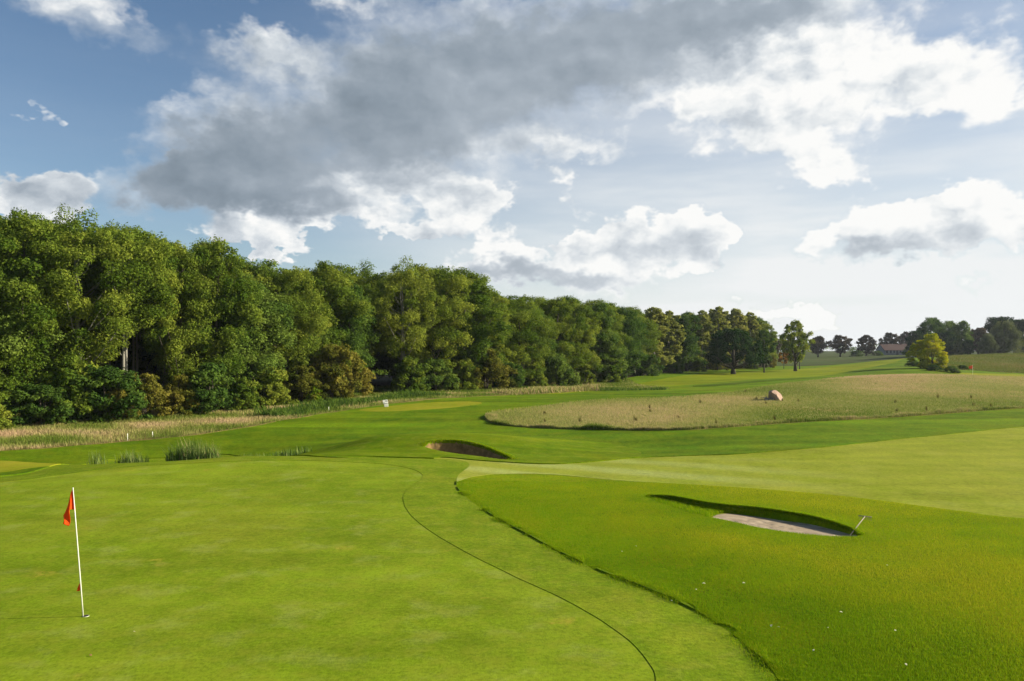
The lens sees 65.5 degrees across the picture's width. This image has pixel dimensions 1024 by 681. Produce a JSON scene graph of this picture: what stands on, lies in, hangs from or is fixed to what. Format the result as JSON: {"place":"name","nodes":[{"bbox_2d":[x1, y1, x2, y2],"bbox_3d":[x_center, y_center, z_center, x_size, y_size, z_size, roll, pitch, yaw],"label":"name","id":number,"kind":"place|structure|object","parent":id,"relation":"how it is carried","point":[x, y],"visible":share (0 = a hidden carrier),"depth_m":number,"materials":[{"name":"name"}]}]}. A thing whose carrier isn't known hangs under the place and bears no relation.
{"place":"outdoors","nodes":[
{"label":"outdoors","id":0,"kind":"place"},
{"bbox_2d":[0,461,60,471],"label":"tee","id":1,"kind":"object","parent":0,"point":[6,466],"visible":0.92,"depth_m":31.73,"materials":[{"name":"green plant"}]},
{"bbox_2d":[0,460,655,680],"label":"putting green","id":2,"kind":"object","parent":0,"point":[289,570],"visible":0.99,"depth_m":14.73,"materials":[{"name":"green plant"}]},
{"bbox_2d":[63,488,88,616],"bbox_3d":[-7.307,3.556,13.358,0.436,2.179,0.116,0,-1,0],"label":"flagstick","id":3,"kind":"object","parent":2,"relation":"on","point":[71,505],"visible":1,"depth_m":13.35,"materials":[{"name":"white paint"}]},
{"bbox_2d":[0,378,667,450],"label":"woodland verge","id":4,"kind":"structure","parent":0,"point":[100,442],"depth_m":48.69,"materials":[{"name":"green plant"}]},
{"bbox_2d":[0,391,15,429],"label":"shrub","id":5,"kind":"object","parent":4,"relation":"on","point":[5,422],"visible":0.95,"depth_m":48.00,"materials":[{"name":"green plant"}]},
{"bbox_2d":[0,268,33,389],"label":"broadleaf tree","id":6,"kind":"object","parent":4,"relation":"on","point":[4,295],"visible":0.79,"depth_m":49.35,"materials":[{"name":"green plant"}]},
{"bbox_2d":[0,264,67,407],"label":"broadleaf tree","id":7,"kind":"object","parent":4,"relation":"on","point":[8,340],"visible":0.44,"depth_m":49.92,"materials":[{"name":"green plant"}]},
{"bbox_2d":[3,383,75,426],"bbox_3d":[-29.698,4.252,50.290,4.235,3.215,3.366,0,-1,-17],"label":"shrub","id":8,"kind":"object","parent":4,"relation":"on","point":[31,410],"visible":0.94,"depth_m":49.60,"materials":[{"name":"green plant"}]},
{"bbox_2d":[0,212,92,415],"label":"broadleaf tree","id":9,"kind":"object","parent":4,"relation":"on","point":[12,246],"visible":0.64,"depth_m":51.18,"materials":[{"name":"green plant"}]},
{"bbox_2d":[6,216,95,402],"bbox_3d":[-34.574,-1.795,58.327,10.145,14.640,8.126,0,-1,12],"label":"broadleaf tree","id":10,"kind":"object","parent":4,"relation":"on","point":[46,221],"visible":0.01,"depth_m":57.90,"materials":[{"name":"green plant"}]},
{"bbox_2d":[41,202,93,330],"bbox_3d":[-35.738,-2.907,63.873,7.964,16.808,8.393,0,-1,-29],"label":"broadleaf tree","id":11,"kind":"object","parent":4,"relation":"on","point":[57,224],"visible":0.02,"depth_m":64.23,"materials":[{"name":"green plant"}]},
{"bbox_2d":[39,354,112,425],"bbox_3d":[-28.680,3.471,51.890,4.856,5.128,4.168,0,-1,-31],"label":"shrub","id":12,"kind":"object","parent":4,"relation":"on","point":[64,379],"visible":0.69,"depth_m":51.12,"materials":[{"name":"green plant"}]},
{"bbox_2d":[21,207,153,365],"bbox_3d":[-30.256,-1.899,54.478,10.394,14.972,9.863,0,-1,-13],"label":"broadleaf tree","id":13,"kind":"object","parent":4,"relation":"on","point":[74,239],"visible":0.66,"depth_m":53.38,"materials":[{"name":"green plant"}]},
{"bbox_2d":[52,364,153,422],"bbox_3d":[-26.884,3.785,52.830,6.081,4.452,4.834,0,-1,-12],"label":"shrub","id":14,"kind":"object","parent":4,"relation":"on","point":[111,378],"visible":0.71,"depth_m":51.81,"materials":[{"name":"green plant"}]},
{"bbox_2d":[67,222,179,370],"bbox_3d":[-27.949,-1.438,56.953,8.107,14.026,9.173,1,-1,-42],"label":"broadleaf tree","id":15,"kind":"object","parent":4,"relation":"on","point":[156,270],"visible":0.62,"depth_m":55.79,"materials":[{"name":"green plant"}]},
{"bbox_2d":[92,224,184,387],"bbox_3d":[-29.186,-1.815,62.277,7.598,14.713,8.597,0,-1,-16],"label":"broadleaf tree","id":16,"kind":"object","parent":4,"relation":"on","point":[133,343],"visible":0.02,"depth_m":62.02,"materials":[{"name":"green plant"}]},
{"bbox_2d":[104,372,180,419],"bbox_3d":[-24.985,3.917,54.219,4.737,3.514,3.776,0,-1,-22],"label":"shrub","id":17,"kind":"object","parent":4,"relation":"on","point":[155,396],"visible":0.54,"depth_m":53.85,"materials":[{"name":"green plant"}]},
{"bbox_2d":[134,240,222,384],"bbox_3d":[-25.288,-1.019,60.203,6.893,13.160,6.973,0,-1,-21],"label":"broadleaf tree","id":18,"kind":"object","parent":4,"relation":"on","point":[171,348],"visible":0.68,"depth_m":59.16,"materials":[{"name":"green plant"}]},
{"bbox_2d":[158,374,200,416],"bbox_3d":[-23.557,3.993,56.219,3.069,3.288,3.850,0,-1,-8],"label":"shrub","id":19,"kind":"object","parent":4,"relation":"on","point":[181,382],"visible":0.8,"depth_m":55.77,"materials":[{"name":"green plant"}]},
{"bbox_2d":[173,362,239,414],"bbox_3d":[-22.331,3.753,58.005,4.435,4.452,5.579,0,-1,4],"label":"shrub","id":20,"kind":"object","parent":4,"relation":"on","point":[209,394],"visible":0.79,"depth_m":56.86,"materials":[{"name":"green plant"}]},
{"bbox_2d":[168,234,253,356],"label":"broadleaf tree","id":21,"kind":"object","parent":4,"relation":"on","point":[206,243],"visible":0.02,"depth_m":65.84,"materials":[{"name":"green plant"}]},
{"bbox_2d":[171,238,267,388],"bbox_3d":[-23.182,-1.177,62.816,7.583,13.551,9.379,0,-1,-3],"label":"broadleaf tree","id":22,"kind":"object","parent":4,"relation":"on","point":[243,293],"visible":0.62,"depth_m":60.99,"materials":[{"name":"green plant"}]},
{"bbox_2d":[220,376,266,411],"bbox_3d":[-20.336,4.229,60.201,3.437,3.030,2.950,0,-1,-27],"label":"shrub","id":23,"kind":"object","parent":4,"relation":"on","point":[245,391],"visible":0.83,"depth_m":59.72,"materials":[{"name":"green plant"}]},
{"bbox_2d":[208,273,297,401],"bbox_3d":[-21.356,0.025,65.191,7.397,11.084,9.369,0,-1,-13],"label":"broadleaf tree","id":24,"kind":"object","parent":4,"relation":"on","point":[267,359],"visible":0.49,"depth_m":64.60,"materials":[{"name":"green plant"}]},
{"bbox_2d":[249,364,300,406],"bbox_3d":[-19.611,3.891,64.509,3.673,3.963,4.280,-1,-1,39],"label":"shrub","id":25,"kind":"object","parent":4,"relation":"on","point":[271,384],"visible":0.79,"depth_m":63.91,"materials":[{"name":"green plant"}]},
{"bbox_2d":[225,259,331,396],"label":"broadleaf tree","id":26,"kind":"object","parent":4,"relation":"on","point":[264,266],"visible":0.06,"depth_m":70.72,"materials":[{"name":"green plant"}]},
{"bbox_2d":[250,266,333,378],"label":"broadleaf tree","id":27,"kind":"object","parent":4,"relation":"on","point":[314,322],"visible":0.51,"depth_m":68.97,"materials":[{"name":"green plant"}]},
{"bbox_2d":[282,365,333,401],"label":"shrub","id":28,"kind":"object","parent":4,"relation":"on","point":[303,385],"visible":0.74,"depth_m":67.06,"materials":[{"name":"green plant"}]},
{"bbox_2d":[303,343,363,398],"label":"shrub","id":29,"kind":"object","parent":4,"relation":"on","point":[331,374],"visible":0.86,"depth_m":70.71,"materials":[{"name":"green plant"}]},
{"bbox_2d":[291,260,376,393],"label":"broadleaf tree","id":30,"kind":"object","parent":4,"relation":"on","point":[344,307],"visible":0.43,"depth_m":73.42,"materials":[{"name":"green plant"}]},
{"bbox_2d":[316,262,380,368],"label":"broadleaf tree","id":31,"kind":"object","parent":4,"relation":"on","point":[353,276],"visible":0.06,"depth_m":81.40,"materials":[{"name":"green plant"}]},
{"bbox_2d":[328,351,375,396],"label":"shrub","id":32,"kind":"object","parent":4,"relation":"on","point":[365,376],"visible":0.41,"depth_m":73.39,"materials":[{"name":"green plant"}]},
{"bbox_2d":[329,278,380,391],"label":"broadleaf tree","id":33,"kind":"object","parent":4,"relation":"on","point":[363,333],"visible":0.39,"depth_m":76.57,"materials":[{"name":"green plant"}]},
{"bbox_2d":[387,355,426,391],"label":"shrub","id":34,"kind":"object","parent":4,"relation":"on","point":[408,369],"visible":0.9,"depth_m":80.21,"materials":[{"name":"green plant"}]},
{"bbox_2d":[371,255,450,360],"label":"broadleaf tree","id":35,"kind":"object","parent":4,"relation":"on","point":[387,290],"visible":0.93,"depth_m":80.95,"materials":[{"name":"green plant"}]},
{"bbox_2d":[390,263,477,390],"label":"broadleaf tree","id":36,"kind":"object","parent":4,"relation":"on","point":[436,341],"visible":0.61,"depth_m":83.86,"materials":[{"name":"green plant"}]},
{"bbox_2d":[418,358,461,390],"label":"shrub","id":37,"kind":"object","parent":4,"relation":"on","point":[431,380],"visible":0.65,"depth_m":82.82,"materials":[{"name":"green plant"}]},
{"bbox_2d":[449,357,481,390],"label":"shrub","id":38,"kind":"object","parent":4,"relation":"on","point":[471,378],"visible":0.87,"depth_m":85.16,"materials":[{"name":"green plant"}]},
{"bbox_2d":[428,267,511,378],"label":"broadleaf tree","id":39,"kind":"object","parent":4,"relation":"on","point":[481,295],"visible":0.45,"depth_m":86.94,"materials":[{"name":"green plant"}]},
{"bbox_2d":[453,349,517,388],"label":"shrub","id":40,"kind":"object","parent":4,"relation":"on","point":[491,371],"visible":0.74,"depth_m":86.86,"materials":[{"name":"green plant"}]},
{"bbox_2d":[468,291,521,386],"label":"broadleaf tree","id":41,"kind":"object","parent":4,"relation":"on","point":[502,304],"visible":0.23,"depth_m":91.92,"materials":[{"name":"green plant"}]},
{"bbox_2d":[492,362,526,387],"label":"shrub","id":42,"kind":"object","parent":4,"relation":"on","point":[518,377],"visible":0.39,"depth_m":90.70,"materials":[{"name":"green plant"}]},
{"bbox_2d":[487,298,560,385],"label":"broadleaf tree","id":43,"kind":"object","parent":4,"relation":"on","point":[526,312],"visible":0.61,"depth_m":96.23,"materials":[{"name":"green plant"}]},
{"bbox_2d":[509,294,558,359],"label":"broadleaf tree","id":44,"kind":"object","parent":4,"relation":"on","point":[538,303],"visible":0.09,"depth_m":104.81,"materials":[{"name":"green plant"}]},
{"bbox_2d":[523,361,548,386],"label":"shrub","id":45,"kind":"object","parent":4,"relation":"on","point":[536,368],"visible":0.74,"depth_m":96.93,"materials":[{"name":"green plant"}]},
{"bbox_2d":[524,311,564,382],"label":"broadleaf tree","id":46,"kind":"object","parent":4,"relation":"on","point":[548,360],"visible":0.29,"depth_m":101.27,"materials":[{"name":"green plant"}]},
{"bbox_2d":[491,382,607,394],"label":"tall grass","id":47,"kind":"structure","parent":4,"relation":"on","point":[557,389],"depth_m":82.71,"materials":[{"name":"beige plant"}]},
{"bbox_2d":[544,358,580,385],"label":"shrub","id":48,"kind":"object","parent":4,"relation":"on","point":[568,376],"visible":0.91,"depth_m":101.05,"materials":[{"name":"green plant"}]},
{"bbox_2d":[541,295,589,383],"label":"broadleaf tree","id":49,"kind":"object","parent":4,"relation":"on","point":[569,331],"visible":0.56,"depth_m":105.02,"materials":[{"name":"green plant"}]},
{"bbox_2d":[552,298,602,375],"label":"broadleaf tree","id":50,"kind":"object","parent":4,"relation":"on","point":[588,356],"visible":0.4,"depth_m":109.02,"materials":[{"name":"green plant"}]},
{"bbox_2d":[575,363,595,384],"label":"shrub","id":51,"kind":"object","parent":4,"relation":"on","point":[586,374],"visible":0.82,"depth_m":106.65,"materials":[{"name":"green plant"}]},
{"bbox_2d":[586,301,628,377],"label":"broadleaf tree","id":52,"kind":"object","parent":4,"relation":"on","point":[605,336],"visible":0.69,"depth_m":115.58,"materials":[{"name":"green plant"}]},
{"bbox_2d":[585,299,632,376],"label":"broadleaf tree","id":53,"kind":"object","parent":4,"relation":"on","point":[624,338],"visible":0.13,"depth_m":120.45,"materials":[{"name":"green plant"}]},
{"bbox_2d":[596,356,626,382],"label":"shrub","id":54,"kind":"object","parent":4,"relation":"on","point":[613,367],"visible":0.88,"depth_m":114.55,"materials":[{"name":"green plant"}]},
{"bbox_2d":[598,386,666,390],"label":"ditch grass","id":55,"kind":"structure","parent":4,"relation":"on","point":[613,388],"depth_m":87.30,"materials":[{"name":"green plant"}]},
{"bbox_2d":[236,388,450,417],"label":"bramble bank","id":56,"kind":"structure","parent":0,"point":[303,408],"depth_m":62.62,"materials":[{"name":"green plant"}]},
{"bbox_2d":[8,364,769,392],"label":"woodland floor","id":57,"kind":"structure","parent":0,"point":[386,380],"depth_m":118.58,"materials":[{"name":"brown plant"}]},
{"bbox_2d":[84,225,158,373],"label":"broadleaf tree","id":58,"kind":"object","parent":57,"relation":"on","point":[118,360],"visible":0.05,"depth_m":71.14,"materials":[{"name":"green plant"}]},
{"bbox_2d":[112,237,174,384],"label":"broadleaf tree","id":59,"kind":"object","parent":57,"relation":"on","point":[146,363],"visible":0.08,"depth_m":72.66,"materials":[{"name":"green plant"}]},
{"bbox_2d":[355,259,399,383],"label":"broadleaf tree","id":60,"kind":"object","parent":57,"relation":"on","point":[366,272],"visible":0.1,"depth_m":88.85,"materials":[{"name":"green plant"}]},
{"bbox_2d":[613,307,650,377],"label":"broadleaf tree","id":61,"kind":"object","parent":57,"relation":"on","point":[633,326],"visible":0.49,"depth_m":128.46,"materials":[{"name":"green plant"}]},
{"bbox_2d":[624,305,662,374],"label":"broadleaf tree","id":62,"kind":"object","parent":57,"relation":"on","point":[651,326],"visible":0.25,"depth_m":140.79,"materials":[{"name":"green plant"}]},
{"bbox_2d":[634,354,664,375],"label":"shrub","id":63,"kind":"object","parent":57,"relation":"on","point":[650,367],"visible":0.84,"depth_m":137.20,"materials":[{"name":"green plant"}]},
{"bbox_2d":[640,307,675,367],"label":"birch tree","id":64,"kind":"object","parent":57,"relation":"on","point":[654,314],"visible":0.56,"depth_m":146.86,"materials":[{"name":"green plant"}]},
{"bbox_2d":[658,310,686,355],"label":"birch tree","id":65,"kind":"object","parent":57,"relation":"on","point":[678,338],"visible":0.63,"depth_m":157.96,"materials":[{"name":"green plant"}]},
{"bbox_2d":[662,354,685,372],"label":"shrub","id":66,"kind":"object","parent":57,"relation":"on","point":[675,367],"visible":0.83,"depth_m":154.91,"materials":[{"name":"green plant"}]},
{"bbox_2d":[674,313,708,370],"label":"broadleaf tree","id":67,"kind":"object","parent":57,"relation":"on","point":[689,351],"visible":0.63,"depth_m":167.98,"materials":[{"name":"green plant"}]},
{"bbox_2d":[694,310,714,363],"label":"birch tree","id":68,"kind":"object","parent":57,"relation":"on","point":[703,333],"visible":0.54,"depth_m":178.22,"materials":[{"name":"green plant"}]},
{"bbox_2d":[709,306,732,356],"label":"birch tree","id":69,"kind":"object","parent":57,"relation":"on","point":[717,318],"visible":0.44,"depth_m":184.06,"materials":[{"name":"green plant"}]},
{"bbox_2d":[725,308,748,366],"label":"birch tree","id":70,"kind":"object","parent":57,"relation":"on","point":[737,316],"visible":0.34,"depth_m":188.21,"materials":[{"name":"green plant"}]},
{"bbox_2d":[740,311,761,350],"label":"birch tree","id":71,"kind":"object","parent":57,"relation":"on","point":[753,324],"visible":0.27,"depth_m":192.99,"materials":[{"name":"green plant"}]},
{"bbox_2d":[749,321,778,366],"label":"broadleaf tree","id":72,"kind":"object","parent":57,"relation":"on","point":[765,326],"visible":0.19,"depth_m":196.03,"materials":[{"name":"green plant"}]},
{"bbox_2d":[0,454,778,680],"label":"fringe","id":73,"kind":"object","parent":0,"point":[671,641],"visible":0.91,"depth_m":15.74,"materials":[{"name":"green plant"}]},
{"bbox_2d":[164,436,222,460],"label":"reed clump","id":74,"kind":"object","parent":73,"relation":"on","point":[197,452],"visible":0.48,"depth_m":37.19,"materials":[{"name":"green plant"}]},
{"bbox_2d":[290,433,640,463],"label":"bunker bank","id":75,"kind":"structure","parent":0,"point":[538,450],"depth_m":36.11,"materials":[{"name":"green plant"}]},
{"bbox_2d":[425,442,507,458],"bbox_3d":[-1.669,5.327,34.948,5.074,1.368,1.794,-1,-1,39],"label":"bunker hollow","id":76,"kind":"object","parent":75,"relation":"on","point":[460,448],"visible":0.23,"depth_m":36.37,"materials":[{"name":"sand"}]},
{"bbox_2d":[416,438,517,458],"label":"bunker lip grass","id":77,"kind":"structure","parent":75,"relation":"on","point":[498,451],"depth_m":35.98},
{"bbox_2d":[0,357,1023,680],"bbox_3d":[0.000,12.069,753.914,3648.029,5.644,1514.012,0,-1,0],"label":"ground","id":78,"kind":"structure","parent":0,"point":[318,431],"depth_m":45.34,"materials":[{"name":"green plant"}]},
{"bbox_2d":[360,401,480,411],"bbox_3d":[-6.622,5.266,62.682,4.942,0.364,11.022,-1,-1,43],"label":"tee","id":79,"kind":"object","parent":78,"relation":"on","point":[425,406],"visible":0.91,"depth_m":62.19,"materials":[{"name":"green plant"}]},
{"bbox_2d":[906,340,932,367],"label":"young tree","id":80,"kind":"object","parent":78,"relation":"on","point":[913,347],"visible":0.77,"depth_m":147.42,"materials":[{"name":"green plant"}]},
{"bbox_2d":[916,333,947,367],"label":"young tree","id":81,"kind":"object","parent":78,"relation":"on","point":[934,344],"visible":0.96,"depth_m":145.08,"materials":[{"name":"green plant"}]},
{"bbox_2d":[937,331,956,354],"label":"grove tree","id":82,"kind":"object","parent":78,"relation":"on","point":[947,338],"visible":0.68,"depth_m":243.81,"materials":[{"name":"green plant"}]},
{"bbox_2d":[0,0,1023,350],"label":"sky","id":83,"kind":"structure","parent":0,"point":[853,169],"materials":[{"name":"blue"}]},
{"bbox_2d":[455,490,793,680],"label":"edge grass","id":84,"kind":"structure","parent":0,"point":[764,656],"depth_m":14.44,"materials":[{"name":"green plant"}]},
{"bbox_2d":[649,495,776,516],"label":"bunker face grass","id":85,"kind":"structure","parent":0,"point":[706,511],"depth_m":22.07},
{"bbox_2d":[548,358,904,393],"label":"fairway","id":86,"kind":"structure","parent":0,"point":[716,377],"depth_m":142.18,"materials":[{"name":"green plant"}]},
{"bbox_2d":[702,327,766,373],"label":"oak tree","id":87,"kind":"object","parent":86,"relation":"on","point":[737,339],"visible":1,"depth_m":151.39,"materials":[{"name":"green plant"}]},
{"bbox_2d":[753,330,777,372],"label":"slender tree","id":88,"kind":"object","parent":86,"relation":"on","point":[762,334],"visible":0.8,"depth_m":161.50,"materials":[{"name":"green plant"}]},
{"bbox_2d":[778,320,815,370],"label":"oak tree","id":89,"kind":"object","parent":86,"relation":"on","point":[796,327],"visible":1,"depth_m":169.00,"materials":[{"name":"green plant"}]},
{"bbox_2d":[434,427,1023,517],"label":"fairway","id":90,"kind":"structure","parent":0,"point":[980,472],"depth_m":29.72,"materials":[{"name":"green plant"}]},
{"bbox_2d":[457,474,1023,680],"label":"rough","id":91,"kind":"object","parent":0,"point":[530,478],"visible":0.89,"depth_m":16.58,"materials":[{"name":"green plant"}]},
{"bbox_2d":[456,480,1023,680],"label":"rough grass","id":92,"kind":"structure","parent":91,"relation":"on","point":[940,633],"depth_m":15.35,"materials":[{"name":"green plant"}]},
{"bbox_2d":[713,514,856,536],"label":"bunker sand","id":93,"kind":"structure","parent":91,"relation":"on","point":[787,526],"depth_m":20.15,"materials":[{"name":"beige sand"}]},
{"bbox_2d":[484,373,1023,430],"bbox_3d":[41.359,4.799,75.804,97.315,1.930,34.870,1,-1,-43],"label":"meadow","id":94,"kind":"structure","parent":0,"point":[912,384],"depth_m":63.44,"materials":[{"name":"plant"}]},
{"bbox_2d":[645,493,864,535],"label":"bunker lip grass","id":95,"kind":"structure","parent":0,"point":[857,531],"depth_m":21.42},
{"bbox_2d":[730,351,1012,365],"bbox_3d":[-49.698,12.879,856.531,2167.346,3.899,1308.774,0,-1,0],"label":"field","id":96,"kind":"structure","parent":0,"point":[825,358],"depth_m":271.20,"materials":[{"name":"green plant"}]},
{"bbox_2d":[809,336,828,356],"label":"round tree","id":97,"kind":"object","parent":96,"relation":"on","point":[819,345],"visible":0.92,"depth_m":328.63,"materials":[{"name":"green plant"}]},
{"bbox_2d":[828,335,852,356],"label":"round tree","id":98,"kind":"object","parent":96,"relation":"on","point":[838,340],"visible":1,"depth_m":328.51,"materials":[{"name":"green plant"}]},
{"bbox_2d":[855,334,876,355],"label":"round tree","id":99,"kind":"object","parent":96,"relation":"on","point":[868,347],"visible":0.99,"depth_m":328.93,"materials":[{"name":"green plant"}]},
{"bbox_2d":[875,342,906,354],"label":"farmhouse","id":100,"kind":"object","parent":96,"relation":"on","point":[890,349],"visible":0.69,"depth_m":342.80,"materials":[{"name":"red tile"}]},
{"bbox_2d":[916,317,946,356],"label":"grove tree","id":101,"kind":"object","parent":96,"relation":"on","point":[934,324],"visible":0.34,"depth_m":252.83,"materials":[{"name":"green plant"}]},
{"bbox_2d":[950,320,973,354],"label":"grove tree","id":102,"kind":"object","parent":96,"relation":"on","point":[960,335],"visible":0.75,"depth_m":250.80,"materials":[{"name":"green plant"}]},
{"bbox_2d":[936,352,1023,372],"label":"heath","id":103,"kind":"object","parent":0,"point":[996,362],"visible":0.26,"depth_m":182.93,"materials":[{"name":"green plant"}]},
{"bbox_2d":[977,333,999,353],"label":"willow tree","id":104,"kind":"object","parent":103,"relation":"on","point":[987,342],"visible":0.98,"depth_m":238.79,"materials":[{"name":"green plant"}]},
{"bbox_2d":[990,319,1023,352],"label":"willow tree","id":105,"kind":"object","parent":103,"relation":"on","point":[1009,341],"visible":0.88,"depth_m":241.02,"materials":[{"name":"green plant"}]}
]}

